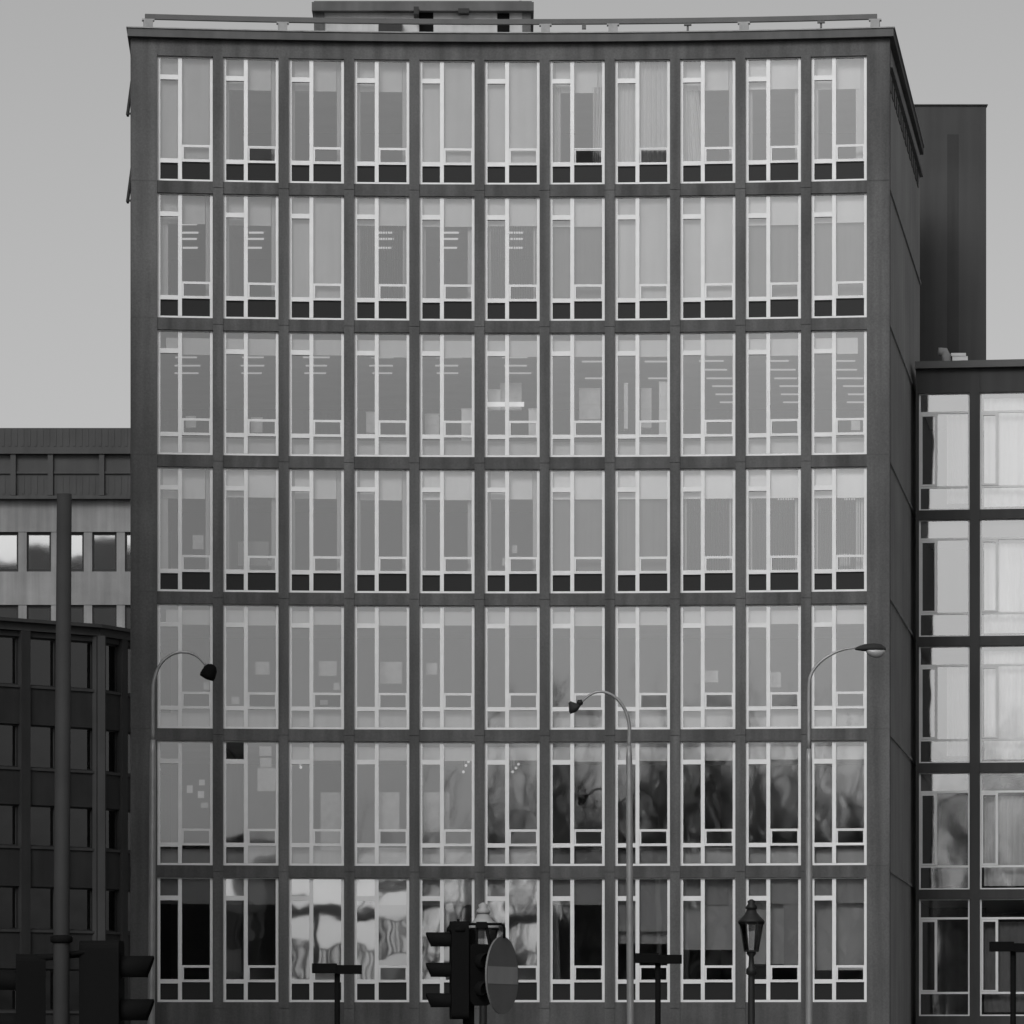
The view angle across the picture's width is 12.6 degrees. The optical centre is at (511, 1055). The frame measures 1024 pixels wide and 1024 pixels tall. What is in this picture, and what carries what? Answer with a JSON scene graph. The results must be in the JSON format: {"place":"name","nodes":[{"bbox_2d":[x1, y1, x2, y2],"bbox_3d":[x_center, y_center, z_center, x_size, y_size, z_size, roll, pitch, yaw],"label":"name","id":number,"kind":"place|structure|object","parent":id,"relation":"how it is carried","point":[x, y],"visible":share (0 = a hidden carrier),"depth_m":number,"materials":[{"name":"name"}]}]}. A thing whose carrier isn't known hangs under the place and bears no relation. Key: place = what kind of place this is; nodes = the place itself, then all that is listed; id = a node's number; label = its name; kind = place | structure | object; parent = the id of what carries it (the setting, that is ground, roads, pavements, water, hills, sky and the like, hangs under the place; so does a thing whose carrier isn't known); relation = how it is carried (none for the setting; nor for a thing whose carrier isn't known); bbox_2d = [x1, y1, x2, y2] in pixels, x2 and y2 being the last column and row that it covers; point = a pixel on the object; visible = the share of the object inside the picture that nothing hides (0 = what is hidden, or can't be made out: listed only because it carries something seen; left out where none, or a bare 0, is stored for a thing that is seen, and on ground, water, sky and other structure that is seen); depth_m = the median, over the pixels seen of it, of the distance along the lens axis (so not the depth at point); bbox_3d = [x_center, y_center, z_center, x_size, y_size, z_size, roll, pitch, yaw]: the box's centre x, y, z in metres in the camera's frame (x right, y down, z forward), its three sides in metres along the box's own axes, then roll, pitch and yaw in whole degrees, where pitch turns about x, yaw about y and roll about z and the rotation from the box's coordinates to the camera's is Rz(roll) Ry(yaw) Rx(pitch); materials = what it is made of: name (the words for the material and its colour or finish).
{"place":"outdoors","nodes":[
{"label":"outdoors","id":0,"kind":"place"},
{"bbox_2d":[0,617,129,1023],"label":"stone building","id":1,"kind":"structure","parent":0,"point":[100,799],"depth_m":189.08,"materials":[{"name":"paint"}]},
{"bbox_2d":[31,638,54,686],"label":"window","id":2,"kind":"structure","parent":1,"relation":"in","point":[42,649],"depth_m":188.43,"materials":[{"name":"glass"}]},
{"bbox_2d":[31,725,54,768],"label":"window","id":3,"kind":"structure","parent":1,"relation":"in","point":[42,737],"depth_m":188.43,"materials":[{"name":"glass"}]},
{"bbox_2d":[0,428,129,628],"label":"office building","id":4,"kind":"structure","parent":0,"point":[88,469],"depth_m":215.00,"materials":[{"name":"concrete"}]},
{"bbox_2d":[0,493,153,1023],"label":"traffic light","id":5,"kind":"object","parent":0,"point":[106,967],"visible":1,"depth_m":30.99,"materials":[{"name":"black metal"}]},
{"bbox_2d":[426,919,505,1023],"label":"traffic light","id":6,"kind":"object","parent":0,"point":[463,969],"visible":1,"depth_m":39.93,"materials":[{"name":"black metal"}]},
{"bbox_2d":[484,936,518,1013],"bbox_3d":[-0.152,-0.698,40.011,0.164,0.676,0.676,0,0,24],"label":"road sign","id":7,"kind":"object","parent":6,"relation":"attached to","point":[501,976],"visible":1,"depth_m":39.95,"materials":[{"name":"grey metal"}]},
{"bbox_2d":[0,0,1023,427],"label":"sky","id":8,"kind":"structure","parent":0,"point":[65,64],"materials":[{"name":"grey"}]},
{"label":"pavement","id":9,"kind":"structure","parent":0,"visible":0},
{"bbox_2d":[148,651,216,1023],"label":"street lamp","id":10,"kind":"object","parent":9,"relation":"on","point":[208,672],"visible":1,"depth_m":94.95,"materials":[{"name":"metal"}]},
{"bbox_2d":[126,26,924,1023],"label":"office building","id":11,"kind":"structure","parent":9,"relation":"on","point":[334,236],"depth_m":112.65,"materials":[{"name":"stone"}]},
{"bbox_2d":[157,56,212,180],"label":"window","id":12,"kind":"structure","parent":11,"relation":"in","point":[184,84],"depth_m":112.35,"materials":[{"name":"grey glass"}]},
{"bbox_2d":[157,193,212,317],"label":"window","id":13,"kind":"structure","parent":11,"relation":"in","point":[178,209],"depth_m":112.30,"materials":[{"name":"white paint"}]},
{"bbox_2d":[157,330,212,454],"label":"window","id":14,"kind":"structure","parent":11,"relation":"in","point":[179,346],"depth_m":112.30,"materials":[{"name":"white paint"}]},
{"bbox_2d":[157,467,212,591],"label":"window","id":15,"kind":"structure","parent":11,"relation":"in","point":[179,483],"depth_m":112.30,"materials":[{"name":"white paint"}]},
{"bbox_2d":[157,603,212,728],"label":"window","id":16,"kind":"structure","parent":11,"relation":"in","point":[174,618],"depth_m":112.30,"materials":[{"name":"white paint"}]},
{"bbox_2d":[157,740,212,864],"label":"window","id":17,"kind":"structure","parent":11,"relation":"in","point":[179,856],"depth_m":112.24,"materials":[{"name":"white paint"}]},
{"bbox_2d":[157,877,212,1001],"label":"window","id":18,"kind":"structure","parent":11,"relation":"in","point":[170,890],"depth_m":112.30,"materials":[{"name":"white paint"}]},
{"bbox_2d":[223,58,277,182],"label":"window","id":19,"kind":"structure","parent":11,"relation":"in","point":[245,75],"depth_m":112.46,"materials":[{"name":"white paint"}]},
{"bbox_2d":[223,194,277,318],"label":"window","id":20,"kind":"structure","parent":11,"relation":"in","point":[244,210],"depth_m":112.46,"materials":[{"name":"white paint"}]},
{"bbox_2d":[223,331,277,455],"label":"window","id":21,"kind":"structure","parent":11,"relation":"in","point":[232,445],"depth_m":112.46,"materials":[{"name":"white paint"}]},
{"bbox_2d":[223,467,277,591],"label":"window","id":22,"kind":"structure","parent":11,"relation":"in","point":[246,483],"depth_m":112.46,"materials":[{"name":"white paint"}]},
{"bbox_2d":[223,604,277,728],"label":"window","id":23,"kind":"structure","parent":11,"relation":"in","point":[231,618],"depth_m":112.46,"materials":[{"name":"white paint"}]},
{"bbox_2d":[223,741,277,865],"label":"window","id":24,"kind":"structure","parent":11,"relation":"in","point":[232,855],"depth_m":112.41,"materials":[{"name":"white paint"}]},
{"bbox_2d":[223,877,277,1001],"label":"window","id":25,"kind":"structure","parent":11,"relation":"in","point":[246,891],"depth_m":112.46,"materials":[{"name":"white paint"}]},
{"bbox_2d":[289,59,343,182],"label":"window","id":26,"kind":"structure","parent":11,"relation":"in","point":[310,76],"depth_m":112.57,"materials":[{"name":"white paint"}]},
{"bbox_2d":[289,195,343,319],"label":"window","id":27,"kind":"structure","parent":11,"relation":"in","point":[316,223],"depth_m":112.68,"materials":[{"name":"grey glass"}]},
{"bbox_2d":[289,332,343,455],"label":"window","id":28,"kind":"structure","parent":11,"relation":"in","point":[310,347],"depth_m":112.57,"materials":[{"name":"white paint"}]},
{"bbox_2d":[289,468,343,592],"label":"window","id":29,"kind":"structure","parent":11,"relation":"in","point":[310,483],"depth_m":112.57,"materials":[{"name":"white paint"}]},
{"bbox_2d":[289,605,343,728],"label":"window","id":30,"kind":"structure","parent":11,"relation":"in","point":[297,619],"depth_m":112.57,"materials":[{"name":"white paint"}]},
{"bbox_2d":[289,741,343,865],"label":"window","id":31,"kind":"structure","parent":11,"relation":"in","point":[297,755],"depth_m":112.57,"materials":[{"name":"white paint"}]},
{"bbox_2d":[289,878,343,1001],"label":"window","id":32,"kind":"structure","parent":11,"relation":"in","point":[310,891],"depth_m":112.57,"materials":[{"name":"white paint"}]},
{"bbox_2d":[321,792,340,849],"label":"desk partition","id":33,"kind":"object","parent":11,"relation":"in","point":[330,810],"visible":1,"depth_m":113.05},
{"bbox_2d":[354,60,408,183],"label":"window","id":34,"kind":"structure","parent":11,"relation":"in","point":[376,77],"depth_m":112.65,"materials":[{"name":"white paint"}]},
{"bbox_2d":[354,196,408,319],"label":"window","id":35,"kind":"structure","parent":11,"relation":"in","point":[376,211],"depth_m":112.68,"materials":[{"name":"white paint"}]},
{"bbox_2d":[354,332,408,456],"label":"window","id":36,"kind":"structure","parent":11,"relation":"in","point":[376,348],"depth_m":112.65,"materials":[{"name":"white paint"}]},
{"bbox_2d":[354,469,408,592],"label":"window","id":37,"kind":"structure","parent":11,"relation":"in","point":[375,484],"depth_m":112.65,"materials":[{"name":"white paint"}]},
{"bbox_2d":[354,605,408,728],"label":"window","id":38,"kind":"structure","parent":11,"relation":"in","point":[362,619],"depth_m":112.65,"materials":[{"name":"white paint"}]},
{"bbox_2d":[354,741,408,865],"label":"window","id":39,"kind":"structure","parent":11,"relation":"in","point":[365,854],"depth_m":112.65,"materials":[{"name":"white paint"}]},
{"bbox_2d":[354,878,408,1001],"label":"window","id":40,"kind":"structure","parent":11,"relation":"in","point":[367,891],"depth_m":112.65,"materials":[{"name":"white paint"}]},
{"bbox_2d":[312,1,533,31],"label":"rooftop hut","id":41,"kind":"object","parent":11,"relation":"on","point":[437,9],"visible":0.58,"depth_m":119.93,"materials":[{"name":"metal"}]},
{"bbox_2d":[419,60,473,183],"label":"window","id":42,"kind":"structure","parent":11,"relation":"in","point":[446,88],"depth_m":112.85,"materials":[{"name":"grey glass"}]},
{"bbox_2d":[419,197,473,320],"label":"window","id":43,"kind":"structure","parent":11,"relation":"in","point":[441,212],"depth_m":112.71,"materials":[{"name":"white paint"}]},
{"bbox_2d":[419,333,473,456],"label":"window","id":44,"kind":"structure","parent":11,"relation":"in","point":[441,349],"depth_m":112.68,"materials":[{"name":"white paint"}]},
{"bbox_2d":[419,469,473,592],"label":"window","id":45,"kind":"structure","parent":11,"relation":"in","point":[434,484],"depth_m":112.71,"materials":[{"name":"white paint"}]},
{"bbox_2d":[419,605,473,729],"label":"window","id":46,"kind":"structure","parent":11,"relation":"in","point":[427,619],"depth_m":112.68,"materials":[{"name":"white paint"}]},
{"bbox_2d":[419,742,473,865],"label":"window","id":47,"kind":"structure","parent":11,"relation":"in","point":[427,755],"depth_m":112.68,"materials":[{"name":"white paint"}]},
{"bbox_2d":[419,878,473,1001],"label":"window","id":48,"kind":"structure","parent":11,"relation":"in","point":[432,891],"depth_m":112.71,"materials":[{"name":"white paint"}]},
{"bbox_2d":[142,14,881,31],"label":"roof rail","id":49,"kind":"object","parent":11,"relation":"on","point":[282,23],"visible":1,"depth_m":112.92,"materials":[{"name":"metal"}]},
{"bbox_2d":[484,61,539,183],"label":"window","id":50,"kind":"structure","parent":11,"relation":"in","point":[511,88],"depth_m":112.85,"materials":[{"name":"grey glass"}]},
{"bbox_2d":[484,197,539,320],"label":"window","id":51,"kind":"structure","parent":11,"relation":"in","point":[498,211],"depth_m":112.74,"materials":[{"name":"white paint"}]},
{"bbox_2d":[484,333,539,456],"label":"window","id":52,"kind":"structure","parent":11,"relation":"in","point":[506,348],"depth_m":112.71,"materials":[{"name":"white paint"}]},
{"bbox_2d":[484,469,539,592],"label":"window","id":53,"kind":"structure","parent":11,"relation":"in","point":[506,484],"depth_m":112.74,"materials":[{"name":"white paint"}]},
{"bbox_2d":[484,606,539,729],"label":"window","id":54,"kind":"structure","parent":11,"relation":"in","point":[495,718],"depth_m":112.71,"materials":[{"name":"white paint"}]},
{"bbox_2d":[484,742,539,865],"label":"window","id":55,"kind":"structure","parent":11,"relation":"in","point":[492,755],"depth_m":112.71,"materials":[{"name":"white paint"}]},
{"bbox_2d":[484,878,539,1001],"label":"window","id":56,"kind":"structure","parent":11,"relation":"in","point":[497,891],"depth_m":112.74,"materials":[{"name":"white paint"}]},
{"bbox_2d":[550,60,604,183],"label":"window","id":57,"kind":"structure","parent":11,"relation":"in","point":[572,77],"depth_m":112.74,"materials":[{"name":"white paint"}]},
{"bbox_2d":[550,197,604,320],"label":"window","id":58,"kind":"structure","parent":11,"relation":"in","point":[577,224],"depth_m":112.85,"materials":[{"name":"grey glass"}]},
{"bbox_2d":[550,333,604,456],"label":"window","id":59,"kind":"structure","parent":11,"relation":"in","point":[571,348],"depth_m":112.68,"materials":[{"name":"white paint"}]},
{"bbox_2d":[550,469,604,592],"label":"window","id":60,"kind":"structure","parent":11,"relation":"in","point":[577,496],"depth_m":112.85,"materials":[{"name":"grey glass"}]},
{"bbox_2d":[550,605,604,729],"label":"window","id":61,"kind":"structure","parent":11,"relation":"in","point":[558,619],"depth_m":112.68,"materials":[{"name":"white paint"}]},
{"bbox_2d":[550,742,604,865],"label":"window","id":62,"kind":"structure","parent":11,"relation":"in","point":[558,755],"depth_m":112.68,"materials":[{"name":"white paint"}]},
{"bbox_2d":[550,878,604,1001],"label":"window","id":63,"kind":"structure","parent":11,"relation":"in","point":[563,891],"depth_m":112.71,"materials":[{"name":"white paint"}]},
{"bbox_2d":[615,60,669,183],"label":"window","id":64,"kind":"structure","parent":11,"relation":"in","point":[642,87],"depth_m":112.82,"materials":[{"name":"grey glass"}]},
{"bbox_2d":[615,196,669,319],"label":"window","id":65,"kind":"structure","parent":11,"relation":"in","point":[642,223],"depth_m":112.76,"materials":[{"name":"grey glass"}]},
{"bbox_2d":[615,332,669,456],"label":"window","id":66,"kind":"structure","parent":11,"relation":"in","point":[636,348],"depth_m":112.65,"materials":[{"name":"white paint"}]},
{"bbox_2d":[615,469,669,592],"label":"window","id":67,"kind":"structure","parent":11,"relation":"in","point":[642,496],"depth_m":112.79,"materials":[{"name":"grey glass"}]},
{"bbox_2d":[615,605,669,728],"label":"window","id":68,"kind":"structure","parent":11,"relation":"in","point":[623,619],"depth_m":112.65,"materials":[{"name":"white paint"}]},
{"bbox_2d":[615,741,669,865],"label":"window","id":69,"kind":"structure","parent":11,"relation":"in","point":[640,857],"depth_m":112.65,"materials":[{"name":"white paint"}]},
{"bbox_2d":[615,878,669,1001],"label":"window","id":70,"kind":"structure","parent":11,"relation":"in","point":[651,896],"depth_m":112.76,"materials":[{"name":"white paint"}]},
{"bbox_2d":[680,59,734,182],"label":"window","id":71,"kind":"structure","parent":11,"relation":"in","point":[702,75],"depth_m":112.60,"materials":[{"name":"white paint"}]},
{"bbox_2d":[680,195,734,319],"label":"window","id":72,"kind":"structure","parent":11,"relation":"in","point":[707,223],"depth_m":112.68,"materials":[{"name":"grey glass"}]},
{"bbox_2d":[680,332,734,455],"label":"window","id":73,"kind":"structure","parent":11,"relation":"in","point":[702,347],"depth_m":112.57,"materials":[{"name":"white paint"}]},
{"bbox_2d":[680,468,734,592],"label":"window","id":74,"kind":"structure","parent":11,"relation":"in","point":[708,483],"depth_m":112.60,"materials":[{"name":"white paint"}]},
{"bbox_2d":[680,605,734,728],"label":"window","id":75,"kind":"structure","parent":11,"relation":"in","point":[688,619],"depth_m":112.57,"materials":[{"name":"white paint"}]},
{"bbox_2d":[680,741,734,865],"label":"window","id":76,"kind":"structure","parent":11,"relation":"in","point":[689,856],"depth_m":112.57,"materials":[{"name":"white paint"}]},
{"bbox_2d":[680,878,734,1001],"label":"window","id":77,"kind":"structure","parent":11,"relation":"in","point":[707,905],"depth_m":112.79,"materials":[{"name":"grey glass"}]},
{"bbox_2d":[746,58,800,182],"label":"window","id":78,"kind":"structure","parent":11,"relation":"in","point":[767,74],"depth_m":112.46,"materials":[{"name":"white paint"}]},
{"bbox_2d":[746,194,800,318],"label":"window","id":79,"kind":"structure","parent":11,"relation":"in","point":[773,222],"depth_m":112.60,"materials":[{"name":"grey glass"}]},
{"bbox_2d":[746,331,800,455],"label":"window","id":80,"kind":"structure","parent":11,"relation":"in","point":[767,347],"depth_m":112.46,"materials":[{"name":"white paint"}]},
{"bbox_2d":[746,467,800,591],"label":"window","id":81,"kind":"structure","parent":11,"relation":"in","point":[767,483],"depth_m":112.49,"materials":[{"name":"grey glass"}]},
{"bbox_2d":[746,604,800,728],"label":"window","id":82,"kind":"structure","parent":11,"relation":"in","point":[759,618],"depth_m":112.46,"materials":[{"name":"white paint"}]},
{"bbox_2d":[746,741,800,865],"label":"window","id":83,"kind":"structure","parent":11,"relation":"in","point":[754,754],"depth_m":112.46,"materials":[{"name":"white paint"}]},
{"bbox_2d":[746,877,800,1001],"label":"window","id":84,"kind":"structure","parent":11,"relation":"in","point":[777,900],"depth_m":112.54,"materials":[{"name":"grey glass"}]},
{"bbox_2d":[811,56,866,180],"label":"window","id":85,"kind":"structure","parent":11,"relation":"in","point":[834,73],"depth_m":112.30,"materials":[{"name":"white paint"}]},
{"bbox_2d":[811,193,866,317],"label":"window","id":86,"kind":"structure","parent":11,"relation":"in","point":[838,220],"depth_m":112.41,"materials":[{"name":"grey glass"}]},
{"bbox_2d":[811,330,866,454],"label":"window","id":87,"kind":"structure","parent":11,"relation":"in","point":[819,346],"depth_m":112.30,"materials":[{"name":"white paint"}]},
{"bbox_2d":[811,467,866,591],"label":"window","id":88,"kind":"structure","parent":11,"relation":"in","point":[826,482],"depth_m":112.32,"materials":[{"name":"white paint"}]},
{"bbox_2d":[811,603,866,728],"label":"window","id":89,"kind":"structure","parent":11,"relation":"in","point":[819,618],"depth_m":112.30,"materials":[{"name":"white paint"}]},
{"bbox_2d":[811,740,866,864],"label":"window","id":90,"kind":"structure","parent":11,"relation":"in","point":[820,754],"depth_m":112.30,"materials":[{"name":"white paint"}]},
{"bbox_2d":[812,877,866,1001],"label":"window","id":91,"kind":"structure","parent":11,"relation":"in","point":[839,904],"depth_m":112.43,"materials":[{"name":"grey glass"}]},
{"bbox_2d":[568,690,633,1023],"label":"street lamp","id":92,"kind":"object","parent":9,"relation":"on","point":[574,707],"visible":1,"depth_m":94.95,"materials":[{"name":"metal"}]},
{"bbox_2d":[737,899,764,1023],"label":"street lantern","id":93,"kind":"object","parent":9,"relation":"on","point":[750,916],"visible":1,"depth_m":87.94,"materials":[{"name":"paint"}]},
{"bbox_2d":[806,643,885,1023],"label":"street lamp","id":94,"kind":"object","parent":9,"relation":"on","point":[874,650],"visible":1,"depth_m":94.94,"materials":[{"name":"metal"}]},
{"bbox_2d":[914,104,987,1014],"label":"service tower","id":95,"kind":"structure","parent":9,"relation":"on","point":[953,244],"depth_m":129.00,"materials":[{"name":"concrete"}]},
{"bbox_2d":[915,359,1023,1023],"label":"office building","id":96,"kind":"structure","parent":9,"relation":"on","point":[964,403],"depth_m":121.97,"materials":[{"name":"concrete"}]},
{"bbox_2d":[919,393,969,509],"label":"window","id":97,"kind":"structure","parent":96,"relation":"in","point":[958,427],"depth_m":122.20,"materials":[{"name":"white paint"}]},
{"bbox_2d":[919,519,969,636],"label":"window","id":98,"kind":"structure","parent":96,"relation":"in","point":[930,531],"depth_m":122.05,"materials":[{"name":"white paint"}]},
{"bbox_2d":[919,646,969,762],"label":"window","id":99,"kind":"structure","parent":96,"relation":"in","point":[958,679],"depth_m":122.20,"materials":[{"name":"white paint"}]},
{"bbox_2d":[919,773,969,889],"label":"window","id":100,"kind":"structure","parent":96,"relation":"in","point":[930,784],"depth_m":122.05,"materials":[{"name":"white paint"}]},
{"bbox_2d":[919,899,969,1015],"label":"window","id":101,"kind":"structure","parent":96,"relation":"in","point":[921,919],"depth_m":121.99,"materials":[{"name":"white paint"}]},
{"bbox_2d":[980,392,1023,508],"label":"window","id":102,"kind":"structure","parent":96,"relation":"in","point":[1003,486],"depth_m":121.99,"materials":[{"name":"grey glass"}]},
{"bbox_2d":[980,519,1023,635],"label":"window","id":103,"kind":"structure","parent":96,"relation":"in","point":[1003,612],"depth_m":121.99,"materials":[{"name":"grey glass"}]},
{"bbox_2d":[980,645,1023,762],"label":"window","id":104,"kind":"structure","parent":96,"relation":"in","point":[1003,738],"depth_m":121.99,"materials":[{"name":"grey glass"}]},
{"bbox_2d":[980,772,1023,888],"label":"window","id":105,"kind":"structure","parent":96,"relation":"in","point":[1003,865],"depth_m":121.99,"materials":[{"name":"grey glass"}]},
{"bbox_2d":[980,899,1023,1015],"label":"window","id":106,"kind":"structure","parent":96,"relation":"in","point":[996,991],"depth_m":121.99,"materials":[{"name":"grey glass"}]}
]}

